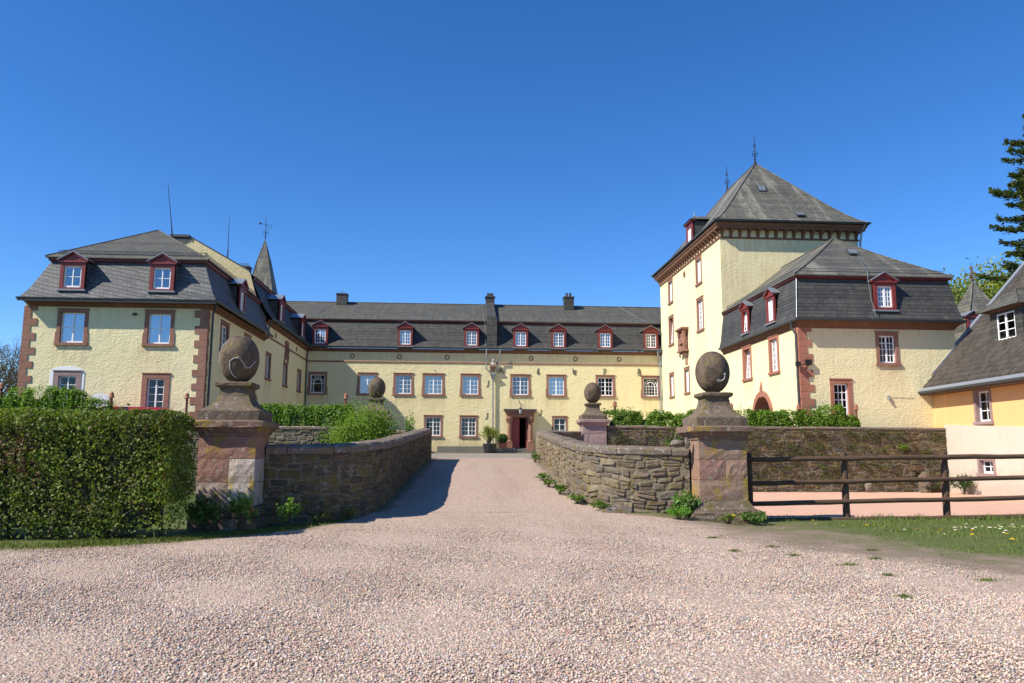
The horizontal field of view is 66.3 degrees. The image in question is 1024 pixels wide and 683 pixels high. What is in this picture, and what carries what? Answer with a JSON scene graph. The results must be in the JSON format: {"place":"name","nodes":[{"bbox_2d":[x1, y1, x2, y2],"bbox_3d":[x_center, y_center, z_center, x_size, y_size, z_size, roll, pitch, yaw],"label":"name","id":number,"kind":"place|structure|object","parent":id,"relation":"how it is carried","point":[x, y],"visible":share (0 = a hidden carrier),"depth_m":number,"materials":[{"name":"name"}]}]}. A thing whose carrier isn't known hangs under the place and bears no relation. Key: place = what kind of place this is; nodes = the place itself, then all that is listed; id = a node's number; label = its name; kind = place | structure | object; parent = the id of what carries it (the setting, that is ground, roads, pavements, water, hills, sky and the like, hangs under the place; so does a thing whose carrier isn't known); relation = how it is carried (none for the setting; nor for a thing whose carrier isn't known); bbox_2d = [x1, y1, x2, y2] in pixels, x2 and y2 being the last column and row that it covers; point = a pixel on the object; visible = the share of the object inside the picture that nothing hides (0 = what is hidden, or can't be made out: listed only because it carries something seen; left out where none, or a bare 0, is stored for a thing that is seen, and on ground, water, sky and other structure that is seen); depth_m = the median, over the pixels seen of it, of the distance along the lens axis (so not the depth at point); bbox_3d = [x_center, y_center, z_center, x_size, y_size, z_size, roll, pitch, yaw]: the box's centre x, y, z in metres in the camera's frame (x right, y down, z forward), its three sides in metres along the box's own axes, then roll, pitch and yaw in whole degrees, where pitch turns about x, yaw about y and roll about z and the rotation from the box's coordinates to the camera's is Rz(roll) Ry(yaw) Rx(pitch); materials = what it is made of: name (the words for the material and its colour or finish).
{"place":"outdoors","nodes":[
{"label":"outdoors","id":0,"kind":"place"},
{"bbox_2d":[0,516,353,551],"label":"grass","id":1,"kind":"structure","parent":0,"point":[115,541],"depth_m":13.23,"materials":[{"name":"plant"}]},
{"bbox_2d":[163,493,195,519],"bbox_3d":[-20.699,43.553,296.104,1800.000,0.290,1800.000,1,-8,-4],"label":"ground","id":2,"kind":"structure","parent":0,"point":[189,501],"depth_m":23.65,"materials":[{"name":"green plant"}]},
{"bbox_2d":[0,349,18,395],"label":"bare tree","id":3,"kind":"object","parent":2,"relation":"on","point":[4,382],"visible":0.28,"depth_m":77.14,"materials":[{"name":"brown plant"}]},
{"bbox_2d":[0,335,20,394],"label":"bare tree","id":4,"kind":"object","parent":2,"relation":"on","point":[11,368],"visible":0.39,"depth_m":71.32,"materials":[{"name":"brown plant"}]},
{"bbox_2d":[0,397,200,538],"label":"clipped hedge","id":5,"kind":"object","parent":2,"relation":"on","point":[107,472],"visible":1,"depth_m":13.50,"materials":[{"name":"green plant"}]},
{"bbox_2d":[2,424,351,492],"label":"retaining wall","id":6,"kind":"structure","parent":2,"relation":"on","point":[293,435],"depth_m":35.65,"materials":[{"name":"stone"}]},
{"bbox_2d":[184,494,226,532],"bbox_3d":[-5.756,3.267,14.753,0.717,0.832,0.663,6,-10,-36],"label":"weed plant","id":7,"kind":"object","parent":2,"relation":"on","point":[197,516],"visible":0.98,"depth_m":14.72,"materials":[{"name":"green plant"}]},
{"bbox_2d":[186,335,278,530],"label":"gate pillar","id":8,"kind":"structure","parent":2,"relation":"on","point":[237,426],"depth_m":15.44,"materials":[{"name":"stone"}]},
{"bbox_2d":[224,491,259,531],"bbox_3d":[-5.090,3.264,14.856,0.635,0.864,0.518,1,-8,-4],"label":"weed plant","id":9,"kind":"object","parent":2,"relation":"on","point":[240,507],"visible":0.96,"depth_m":14.77,"materials":[{"name":"green plant"}]},
{"bbox_2d":[275,497,300,526],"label":"weed plant","id":10,"kind":"object","parent":2,"relation":"on","point":[282,510],"visible":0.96,"depth_m":15.49,"materials":[{"name":"green plant"}]},
{"bbox_2d":[311,509,329,523],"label":"weed plant","id":11,"kind":"object","parent":2,"relation":"on","point":[319,516],"visible":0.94,"depth_m":15.99,"materials":[{"name":"green plant"}]},
{"bbox_2d":[263,428,431,525],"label":"bridge parapet","id":12,"kind":"structure","parent":2,"relation":"on","point":[366,477],"depth_m":16.66,"materials":[{"name":"stone"}]},
{"bbox_2d":[320,392,402,443],"bbox_3d":[-6.429,4.086,33.978,3.885,4.209,1.972,1,-8,-4],"label":"leafy bush","id":13,"kind":"object","parent":2,"relation":"on","point":[370,427],"visible":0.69,"depth_m":33.81,"materials":[{"name":"green plant"}]},
{"bbox_2d":[402,410,416,431],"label":"leafy sprig","id":14,"kind":"object","parent":2,"relation":"on","point":[407,425],"visible":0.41,"depth_m":34.41,"materials":[{"name":"green plant"}]},
{"bbox_2d":[676,351,762,523],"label":"gate pillar","id":15,"kind":"structure","parent":2,"relation":"on","point":[716,430],"depth_m":17.70,"materials":[{"name":"stone"}]},
{"bbox_2d":[717,512,741,523],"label":"weed plant","id":16,"kind":"object","parent":2,"relation":"on","point":[727,516],"visible":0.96,"depth_m":16.86,"materials":[{"name":"green plant"}]},
{"bbox_2d":[606,425,949,491],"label":"retaining wall","id":17,"kind":"structure","parent":2,"relation":"on","point":[794,435],"depth_m":37.22,"materials":[{"name":"stone"}]},
{"bbox_2d":[607,428,946,487],"bbox_3d":[12.683,5.463,36.963,16.808,2.928,0.248,1,-8,-4],"label":"wall growth","id":18,"kind":"object","parent":17,"relation":"attached to","point":[859,435],"depth_m":37.19,"materials":[{"name":"green plant"}]},
{"bbox_2d":[897,444,908,454],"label":"wall fern","id":19,"kind":"object","parent":17,"relation":"attached to","point":[904,446],"depth_m":37.39,"materials":[{"name":"green plant"}]},
{"bbox_2d":[745,453,1023,519],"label":"paddock fence","id":20,"kind":"object","parent":2,"relation":"on","point":[945,499],"visible":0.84,"depth_m":18.87,"materials":[{"name":"brown wood"}]},
{"bbox_2d":[910,465,932,492],"bbox_3d":[19.353,6.508,36.977,0.800,1.350,0.571,1,-8,-4],"label":"stone bollard","id":21,"kind":"object","parent":2,"relation":"on","point":[922,474],"visible":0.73,"depth_m":36.83,"materials":[{"name":"beige stone"}]},
{"bbox_2d":[916,482,953,492],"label":"bush","id":22,"kind":"object","parent":2,"relation":"on","point":[935,486],"visible":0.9,"depth_m":36.68,"materials":[{"name":"green plant"}]},
{"bbox_2d":[949,473,974,493],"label":"bush","id":23,"kind":"object","parent":2,"relation":"on","point":[964,484],"visible":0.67,"depth_m":35.42,"materials":[{"name":"green plant"}]},
{"bbox_2d":[918,261,1023,495],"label":"annex house","id":24,"kind":"structure","parent":2,"relation":"on","point":[973,386],"depth_m":35.34,"materials":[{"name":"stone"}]},
{"bbox_2d":[972,388,993,424],"bbox_3d":[21.143,2.879,35.013,0.435,1.640,1.400,0,-8,-1],"label":"window","id":25,"kind":"structure","parent":24,"relation":"in","point":[982,400],"depth_m":35.30,"materials":[{"name":"stone"}]},
{"bbox_2d":[976,459,996,475],"bbox_3d":[21.110,5.520,34.583,0.560,0.850,1.350,0,-8,-1],"label":"window","id":26,"kind":"structure","parent":24,"relation":"in","point":[986,467],"depth_m":34.80,"materials":[{"name":"stone"}]},
{"bbox_2d":[943,257,1008,304],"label":"maple tree","id":27,"kind":"object","parent":2,"relation":"on","point":[994,289],"visible":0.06,"depth_m":70.15,"materials":[{"name":"green plant"}]},
{"bbox_2d":[948,254,1022,303],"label":"maple tree","id":28,"kind":"object","parent":2,"relation":"on","point":[1001,259],"visible":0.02,"depth_m":80.74,"materials":[{"name":"green plant"}]},
{"bbox_2d":[976,114,1023,297],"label":"fir tree","id":29,"kind":"object","parent":2,"relation":"on","point":[1018,177],"visible":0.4,"depth_m":57.73,"materials":[{"name":"green plant"}]},
{"bbox_2d":[431,453,533,457],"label":"courtyard","id":30,"kind":"structure","parent":0,"point":[480,455],"depth_m":50.12,"materials":[{"name":"gravel"}]},
{"bbox_2d":[0,383,4,404],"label":"metal post","id":31,"kind":"object","parent":30,"relation":"on","point":[1,388],"visible":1,"depth_m":35.43,"materials":[{"name":"red metal"}]},
{"bbox_2d":[0,383,116,423],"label":"clipped hedge","id":32,"kind":"object","parent":30,"relation":"on","point":[45,400],"visible":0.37,"depth_m":35.39,"materials":[{"name":"green plant"}]},
{"bbox_2d":[98,406,173,422],"bbox_3d":[-17.247,4.217,36.517,3.850,2.300,1.520,1,-8,-4],"label":"van","id":33,"kind":"object","parent":30,"relation":"on","point":[141,408],"visible":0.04,"depth_m":35.97,"materials":[{"name":"red paint"}]},
{"bbox_2d":[15,230,273,420],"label":"corner pavilion","id":34,"kind":"structure","parent":30,"relation":"on","point":[147,319],"depth_m":38.15,"materials":[{"name":"paint"}]},
{"bbox_2d":[52,370,82,401],"bbox_3d":[-21.337,2.541,37.605,1.410,2.330,0.335,1,-8,-4],"label":"window","id":35,"kind":"structure","parent":34,"relation":"in","point":[63,377],"depth_m":37.65,"materials":[{"name":"stone"}]},
{"bbox_2d":[53,308,89,345],"bbox_3d":[-21.293,-0.702,38.066,1.560,1.820,0.335,1,-8,-4],"label":"window","id":36,"kind":"structure","parent":34,"relation":"in","point":[72,323],"depth_m":38.06,"materials":[{"name":"glass"}]},
{"bbox_2d":[140,372,170,408],"bbox_3d":[-17.213,2.836,37.851,1.400,2.650,0.335,1,-8,-4],"label":"window","id":37,"kind":"structure","parent":34,"relation":"in","point":[155,386],"depth_m":37.90,"materials":[{"name":"red stone"}]},
{"bbox_2d":[141,309,175,346],"bbox_3d":[-17.216,-0.638,38.387,1.520,1.820,0.425,1,-8,-4],"label":"window","id":38,"kind":"structure","parent":34,"relation":"in","point":[159,323],"depth_m":38.34,"materials":[{"name":"glass"}]},
{"bbox_2d":[219,319,230,350],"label":"window","id":39,"kind":"structure","parent":34,"relation":"in","point":[225,326],"depth_m":41.47,"materials":[{"name":"red stone"}]},
{"bbox_2d":[184,393,189,419],"bbox_3d":[-14.914,3.841,35.822,0.260,3.010,0.247,1,-8,-4],"label":"metal post","id":40,"kind":"object","parent":30,"relation":"on","point":[186,403],"visible":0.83,"depth_m":35.93,"materials":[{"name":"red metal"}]},
{"bbox_2d":[168,187,310,416],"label":"side wing","id":41,"kind":"structure","parent":30,"relation":"on","point":[285,358],"depth_m":53.39,"materials":[{"name":"paint"}]},
{"bbox_2d":[252,216,277,294],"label":"spire turret","id":42,"kind":"object","parent":41,"relation":"on","point":[263,271],"visible":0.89,"depth_m":71.69,"materials":[{"name":"stone"}]},
{"bbox_2d":[264,351,271,380],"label":"window","id":43,"kind":"structure","parent":41,"relation":"in","point":[268,355],"depth_m":51.16,"materials":[{"name":"red stone"}]},
{"bbox_2d":[282,361,288,387],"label":"window","id":44,"kind":"structure","parent":41,"relation":"in","point":[285,365],"depth_m":56.21,"materials":[{"name":"red stone"}]},
{"bbox_2d":[296,369,301,392],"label":"window","id":45,"kind":"structure","parent":41,"relation":"in","point":[298,389],"depth_m":61.10,"materials":[{"name":"red stone"}]},
{"bbox_2d":[260,399,355,442],"bbox_3d":[-9.592,4.029,36.225,4.839,2.807,1.272,1,-8,-4],"label":"clipped hedge","id":46,"kind":"object","parent":30,"relation":"on","point":[281,413],"visible":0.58,"depth_m":35.99,"materials":[{"name":"green plant"}]},
{"bbox_2d":[362,377,392,435],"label":"gate pillar","id":47,"kind":"structure","parent":30,"relation":"on","point":[376,385],"depth_m":36.30,"materials":[{"name":"stone"}]},
{"bbox_2d":[286,291,662,451],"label":"main palace wing","id":48,"kind":"structure","parent":30,"relation":"on","point":[447,381],"depth_m":64.53,"materials":[{"name":"paint"}]},
{"bbox_2d":[307,372,327,394],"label":"window","id":49,"kind":"structure","parent":48,"relation":"in","point":[317,381],"depth_m":63.29,"materials":[{"name":"red stone"}]},
{"bbox_2d":[356,372,377,394],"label":"window","id":50,"kind":"structure","parent":48,"relation":"in","point":[360,374],"depth_m":63.52,"materials":[{"name":"red stone"}]},
{"bbox_2d":[392,373,413,395],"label":"window","id":51,"kind":"structure","parent":48,"relation":"in","point":[398,378],"depth_m":63.76,"materials":[{"name":"glass"}]},
{"bbox_2d":[422,373,444,395],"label":"window","id":52,"kind":"structure","parent":48,"relation":"in","point":[428,378],"depth_m":63.92,"materials":[{"name":"glass"}]},
{"bbox_2d":[424,415,442,437],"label":"window","id":53,"kind":"structure","parent":48,"relation":"in","point":[433,422],"depth_m":63.47,"materials":[{"name":"red stone"}]},
{"bbox_2d":[459,415,477,437],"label":"window","id":54,"kind":"structure","parent":48,"relation":"in","point":[468,424],"depth_m":63.66,"materials":[{"name":"red stone"}]},
{"bbox_2d":[460,373,480,395],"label":"window","id":55,"kind":"structure","parent":48,"relation":"in","point":[465,378],"depth_m":64.13,"materials":[{"name":"glass"}]},
{"bbox_2d":[510,374,530,396],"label":"window","id":56,"kind":"structure","parent":48,"relation":"in","point":[528,376],"depth_m":64.36,"materials":[{"name":"red stone"}]},
{"bbox_2d":[546,374,566,396],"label":"window","id":57,"kind":"structure","parent":48,"relation":"in","point":[555,383],"depth_m":64.60,"materials":[{"name":"glass"}]},
{"bbox_2d":[552,416,567,430],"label":"window","id":58,"kind":"structure","parent":48,"relation":"in","point":[559,423],"depth_m":64.19,"materials":[{"name":"red stone"}]},
{"bbox_2d":[595,375,615,396],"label":"window","id":59,"kind":"structure","parent":48,"relation":"in","point":[606,383],"depth_m":64.90,"materials":[{"name":"red stone"}]},
{"bbox_2d":[641,375,659,397],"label":"window","id":60,"kind":"structure","parent":48,"relation":"in","point":[650,384],"depth_m":65.14,"materials":[{"name":"red stone"}]},
{"bbox_2d":[432,446,535,452],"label":"stone steps","id":61,"kind":"structure","parent":30,"relation":"on","point":[462,449],"depth_m":61.78,"materials":[{"name":"stone"}]},
{"bbox_2d":[498,442,506,447],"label":"red planter","id":62,"kind":"object","parent":61,"relation":"on","point":[502,445],"visible":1,"depth_m":61.54,"materials":[{"name":"ceramic"}]},
{"bbox_2d":[497,433,507,442],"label":"box ball","id":63,"kind":"object","parent":62,"relation":"on","point":[502,438],"visible":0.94,"depth_m":61.64,"materials":[{"name":"green plant"}]},
{"bbox_2d":[483,443,495,452],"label":"planter tub","id":64,"kind":"object","parent":30,"relation":"on","point":[489,447],"visible":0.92,"depth_m":60.36,"materials":[{"name":"grey wood"}]},
{"bbox_2d":[478,424,499,442],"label":"potted shrub","id":65,"kind":"object","parent":64,"relation":"in","point":[491,433],"visible":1,"depth_m":60.79,"materials":[{"name":"green plant"}]},
{"bbox_2d":[576,383,609,444],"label":"gate pillar","id":66,"kind":"structure","parent":30,"relation":"on","point":[593,421],"depth_m":36.57,"materials":[{"name":"stone"}]},
{"bbox_2d":[601,407,694,445],"bbox_3d":[7.358,4.345,37.337,6.883,2.642,1.231,1,-8,-4],"label":"clipped hedge","id":67,"kind":"object","parent":30,"relation":"on","point":[660,418],"visible":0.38,"depth_m":37.05,"materials":[{"name":"green plant"}]},
{"bbox_2d":[651,140,871,425],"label":"gate tower","id":68,"kind":"structure","parent":30,"relation":"on","point":[756,226],"depth_m":53.26,"materials":[{"name":"paint"}]},
{"bbox_2d":[667,277,672,304],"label":"window","id":69,"kind":"structure","parent":68,"relation":"in","point":[670,282],"depth_m":63.24,"materials":[{"name":"glass"}]},
{"bbox_2d":[668,314,673,346],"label":"window","id":70,"kind":"structure","parent":68,"relation":"in","point":[671,326],"depth_m":63.01,"materials":[{"name":"red stone"}]},
{"bbox_2d":[669,372,674,398],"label":"window","id":71,"kind":"structure","parent":68,"relation":"in","point":[671,375],"depth_m":62.49,"materials":[{"name":"red stone"}]},
{"bbox_2d":[683,366,690,394],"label":"window","id":72,"kind":"structure","parent":68,"relation":"in","point":[686,369],"depth_m":58.40,"materials":[{"name":"red stone"}]},
{"bbox_2d":[694,254,702,286],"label":"window","id":73,"kind":"structure","parent":68,"relation":"in","point":[698,260],"depth_m":55.89,"materials":[{"name":"glass"}]},
{"bbox_2d":[696,295,704,332],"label":"window","id":74,"kind":"structure","parent":68,"relation":"in","point":[699,301],"depth_m":55.44,"materials":[{"name":"red stone"}]},
{"bbox_2d":[733,405,803,443],"bbox_3d":[12.173,4.404,37.709,3.721,2.668,1.167,1,-8,-4],"label":"clipped hedge","id":75,"kind":"object","parent":30,"relation":"on","point":[783,417],"visible":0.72,"depth_m":37.47,"materials":[{"name":"green plant"}]},
{"bbox_2d":[791,401,860,429],"bbox_3d":[15.168,4.347,37.949,3.322,2.878,1.113,1,-8,-4],"label":"clipped hedge","id":76,"kind":"object","parent":30,"relation":"on","point":[820,418],"visible":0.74,"depth_m":37.70,"materials":[{"name":"green plant"}]},
{"bbox_2d":[718,238,967,427],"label":"corner pavilion","id":77,"kind":"structure","parent":30,"relation":"on","point":[847,326],"depth_m":39.47,"materials":[{"name":"paint"}]},
{"bbox_2d":[741,344,752,381],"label":"window","id":78,"kind":"structure","parent":77,"relation":"in","point":[746,350],"depth_m":46.43,"materials":[{"name":"red stone"}]},
{"bbox_2d":[767,333,780,374],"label":"window","id":79,"kind":"structure","parent":77,"relation":"in","point":[773,341],"depth_m":42.36,"materials":[{"name":"glass"}]},
{"bbox_2d":[829,378,853,417],"bbox_3d":[16.288,2.844,38.873,1.220,2.010,0.335,1,-8,-4],"label":"window","id":80,"kind":"structure","parent":77,"relation":"in","point":[840,388],"depth_m":38.88,"materials":[{"name":"red stone"}]},
{"bbox_2d":[874,331,901,365],"bbox_3d":[18.803,0.364,39.399,1.280,1.730,0.335,1,-8,-4],"label":"window","id":81,"kind":"structure","parent":77,"relation":"in","point":[893,334],"depth_m":39.36,"materials":[{"name":"red stone"}]},
{"bbox_2d":[954,266,990,341],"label":"turret house","id":82,"kind":"structure","parent":30,"relation":"on","point":[974,300],"depth_m":48.72,"materials":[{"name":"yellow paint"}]},
{"bbox_2d":[375,458,642,511],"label":"bridge road","id":83,"kind":"structure","parent":0,"point":[473,485],"depth_m":21.55,"materials":[{"name":"gravel"}]},
{"bbox_2d":[390,430,431,459],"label":"linking wall","id":84,"kind":"structure","parent":83,"relation":"on","point":[411,430],"depth_m":35.56,"materials":[{"name":"stone"}]},
{"bbox_2d":[531,451,539,461],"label":"weed plant","id":85,"kind":"object","parent":83,"relation":"on","point":[535,456],"visible":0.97,"depth_m":33.24,"materials":[{"name":"green plant"}]},
{"bbox_2d":[534,473,552,479],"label":"weed plant","id":86,"kind":"object","parent":83,"relation":"on","point":[543,475],"visible":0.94,"depth_m":24.11,"materials":[{"name":"green plant"}]},
{"bbox_2d":[543,478,557,487],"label":"weed plant","id":87,"kind":"object","parent":83,"relation":"on","point":[548,483],"visible":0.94,"depth_m":22.34,"materials":[{"name":"green plant"}]},
{"bbox_2d":[535,431,581,453],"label":"linking wall","id":88,"kind":"structure","parent":83,"relation":"on","point":[575,434],"depth_m":36.14,"materials":[{"name":"stone"}]},
{"bbox_2d":[554,484,566,494],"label":"weed plant","id":89,"kind":"object","parent":83,"relation":"on","point":[560,488],"visible":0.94,"depth_m":20.75,"materials":[{"name":"green plant"}]},
{"bbox_2d":[567,493,585,503],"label":"weed plant","id":90,"kind":"object","parent":83,"relation":"on","point":[575,498],"visible":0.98,"depth_m":19.14,"materials":[{"name":"green plant"}]},
{"bbox_2d":[537,431,689,513],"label":"bridge parapet","id":91,"kind":"structure","parent":83,"relation":"on","point":[641,478],"depth_m":18.45,"materials":[{"name":"stone"}]},
{"bbox_2d":[670,439,684,447],"bbox_3d":[3.810,2.345,18.006,0.370,0.190,0.222,3,-9,-21],"label":"stone fragment","id":92,"kind":"object","parent":91,"relation":"on","point":[674,443],"visible":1,"depth_m":17.94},
{"bbox_2d":[0,510,1023,682],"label":"gravel drive","id":93,"kind":"structure","parent":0,"point":[1006,567],"depth_m":8.82,"materials":[{"name":"gravel"}]},
{"bbox_2d":[338,507,356,519],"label":"weed plant","id":94,"kind":"object","parent":93,"relation":"on","point":[350,513],"visible":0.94,"depth_m":16.50,"materials":[{"name":"green plant"}]},
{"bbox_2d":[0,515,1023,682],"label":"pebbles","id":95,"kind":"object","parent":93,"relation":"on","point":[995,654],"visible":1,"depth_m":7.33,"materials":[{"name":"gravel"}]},
{"bbox_2d":[590,499,611,510],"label":"weed plant","id":96,"kind":"object","parent":93,"relation":"on","point":[600,504],"visible":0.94,"depth_m":18.11,"materials":[{"name":"green plant"}]},
{"bbox_2d":[600,505,634,512],"bbox_3d":[2.427,3.961,18.135,0.824,0.379,0.422,1,-8,-4],"label":"boulder","id":97,"kind":"object","parent":93,"relation":"on","point":[618,509],"visible":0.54,"depth_m":17.99,"materials":[{"name":"stone"}]},
{"bbox_2d":[665,506,691,519],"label":"weed plant","id":98,"kind":"object","parent":93,"relation":"on","point":[680,511],"visible":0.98,"depth_m":17.05,"materials":[{"name":"green plant"}]},
{"bbox_2d":[671,489,705,518],"bbox_3d":[3.948,3.677,17.569,0.803,0.761,0.639,1,-8,-4],"label":"weed plant","id":99,"kind":"object","parent":93,"relation":"on","point":[689,501],"visible":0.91,"depth_m":17.44,"materials":[{"name":"green plant"}]},
{"bbox_2d":[739,510,767,524],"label":"weed plant","id":100,"kind":"object","parent":93,"relation":"on","point":[757,517],"visible":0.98,"depth_m":16.97,"materials":[{"name":"green plant"}]},
{"bbox_2d":[700,512,1023,580],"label":"grass","id":101,"kind":"structure","parent":93,"relation":"on","point":[966,519],"depth_m":16.14,"materials":[{"name":"plant"}]},
{"bbox_2d":[894,593,914,597],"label":"grass tuft","id":102,"kind":"object","parent":93,"relation":"on","point":[905,595],"visible":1,"depth_m":8.29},
{"bbox_2d":[967,577,1000,582],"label":"grass tuft","id":103,"kind":"object","parent":93,"relation":"on","point":[986,579],"visible":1,"depth_m":9.40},
{"bbox_2d":[0,0,1023,393],"label":"sky","id":104,"kind":"structure","parent":0,"point":[520,152],"materials":[{"name":"blue"}]},
{"bbox_2d":[753,492,1023,517],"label":"riding sand","id":105,"kind":"structure","parent":0,"point":[936,508],"depth_m":24.91,"materials":[{"name":"sand"}]},
{"bbox_2d":[864,483,872,492],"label":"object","id":106,"kind":"object","parent":105,"relation":"on","point":[869,487],"visible":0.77,"depth_m":36.72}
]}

